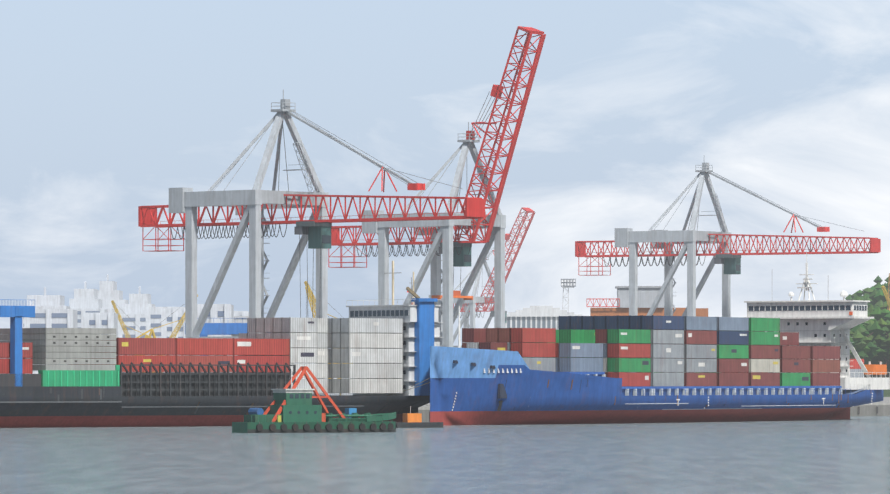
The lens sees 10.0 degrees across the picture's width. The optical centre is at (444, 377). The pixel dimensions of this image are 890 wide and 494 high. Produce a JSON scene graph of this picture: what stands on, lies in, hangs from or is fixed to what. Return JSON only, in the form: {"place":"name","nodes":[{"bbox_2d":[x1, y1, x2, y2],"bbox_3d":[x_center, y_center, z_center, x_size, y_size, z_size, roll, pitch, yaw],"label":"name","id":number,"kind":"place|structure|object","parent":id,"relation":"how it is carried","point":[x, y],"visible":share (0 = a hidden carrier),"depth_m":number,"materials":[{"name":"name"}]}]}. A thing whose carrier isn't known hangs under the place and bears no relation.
{"place":"outdoors","nodes":[
{"label":"outdoors","id":0,"kind":"place"},
{"bbox_2d":[0,416,889,493],"bbox_3d":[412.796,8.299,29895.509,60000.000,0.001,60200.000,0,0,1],"label":"water","id":1,"kind":"structure","parent":0,"point":[851,455],"depth_m":518.13,"materials":[{"name":"grey liquid"}]},
{"bbox_2d":[0,261,442,427],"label":"container ship","id":2,"kind":"object","parent":1,"relation":"on","point":[105,377],"visible":0.96,"depth_m":871.36,"materials":[{"name":"paint"}]},
{"bbox_2d":[232,366,395,432],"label":"tug","id":3,"kind":"object","parent":1,"relation":"on","point":[293,409],"visible":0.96,"depth_m":772.52,"materials":[{"name":"paint"}]},
{"bbox_2d":[396,406,442,427],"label":"work boat","id":4,"kind":"object","parent":1,"relation":"on","point":[412,420],"visible":0.9,"depth_m":849.06,"materials":[{"name":"paint"}]},
{"bbox_2d":[430,253,889,424],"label":"container ship","id":5,"kind":"object","parent":1,"relation":"on","point":[511,376],"visible":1,"depth_m":938.86,"materials":[{"name":"paint"}]},
{"bbox_2d":[0,0,889,378],"label":"sky","id":6,"kind":"structure","parent":0,"point":[107,107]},
{"bbox_2d":[418,397,889,421],"bbox_3d":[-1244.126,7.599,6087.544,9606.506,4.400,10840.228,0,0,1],"label":"quay","id":7,"kind":"structure","parent":0,"point":[881,408],"depth_m":1105.22,"materials":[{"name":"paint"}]},
{"bbox_2d":[22,274,248,373],"bbox_3d":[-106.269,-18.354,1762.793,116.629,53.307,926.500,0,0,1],"label":"city","id":8,"kind":"object","parent":7,"relation":"on","point":[94,308],"visible":0.25,"depth_m":1900.08,"materials":[{"name":"paint"}]},
{"bbox_2d":[138,89,485,394],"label":"crane","id":9,"kind":"object","parent":7,"relation":"on","point":[250,206],"visible":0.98,"depth_m":1028.15,"materials":[{"name":"paint"}]},
{"bbox_2d":[386,378,429,405],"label":"mooring ropes","id":10,"kind":"object","parent":7,"relation":"on","point":[414,387],"visible":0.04,"depth_m":897.17,"materials":[{"name":"fabric"}]},
{"bbox_2d":[328,26,545,347],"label":"crane","id":11,"kind":"object","parent":7,"relation":"on","point":[456,252],"visible":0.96,"depth_m":1137.44,"materials":[{"name":"paint"}]},
{"bbox_2d":[200,279,707,372],"bbox_3d":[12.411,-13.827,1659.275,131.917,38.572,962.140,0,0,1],"label":"warehouse buildings","id":12,"kind":"structure","parent":7,"relation":"on","point":[539,317],"depth_m":1447.78,"materials":[{"name":"paint"}]},
{"bbox_2d":[412,207,534,342],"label":"crane","id":13,"kind":"object","parent":7,"relation":"on","point":[468,308],"visible":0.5,"depth_m":1893.44,"materials":[{"name":"paint"}]},
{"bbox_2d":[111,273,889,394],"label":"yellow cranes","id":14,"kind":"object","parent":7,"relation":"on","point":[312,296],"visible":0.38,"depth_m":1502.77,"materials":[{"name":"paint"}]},
{"bbox_2d":[328,359,863,394],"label":"yard stacks","id":15,"kind":"object","parent":7,"relation":"on","point":[855,366],"depth_m":1326.96,"materials":[{"name":"paint"}]},
{"bbox_2d":[575,163,880,372],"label":"crane","id":16,"kind":"object","parent":7,"relation":"on","point":[691,238],"visible":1,"depth_m":1375.49,"materials":[{"name":"paint"}]},
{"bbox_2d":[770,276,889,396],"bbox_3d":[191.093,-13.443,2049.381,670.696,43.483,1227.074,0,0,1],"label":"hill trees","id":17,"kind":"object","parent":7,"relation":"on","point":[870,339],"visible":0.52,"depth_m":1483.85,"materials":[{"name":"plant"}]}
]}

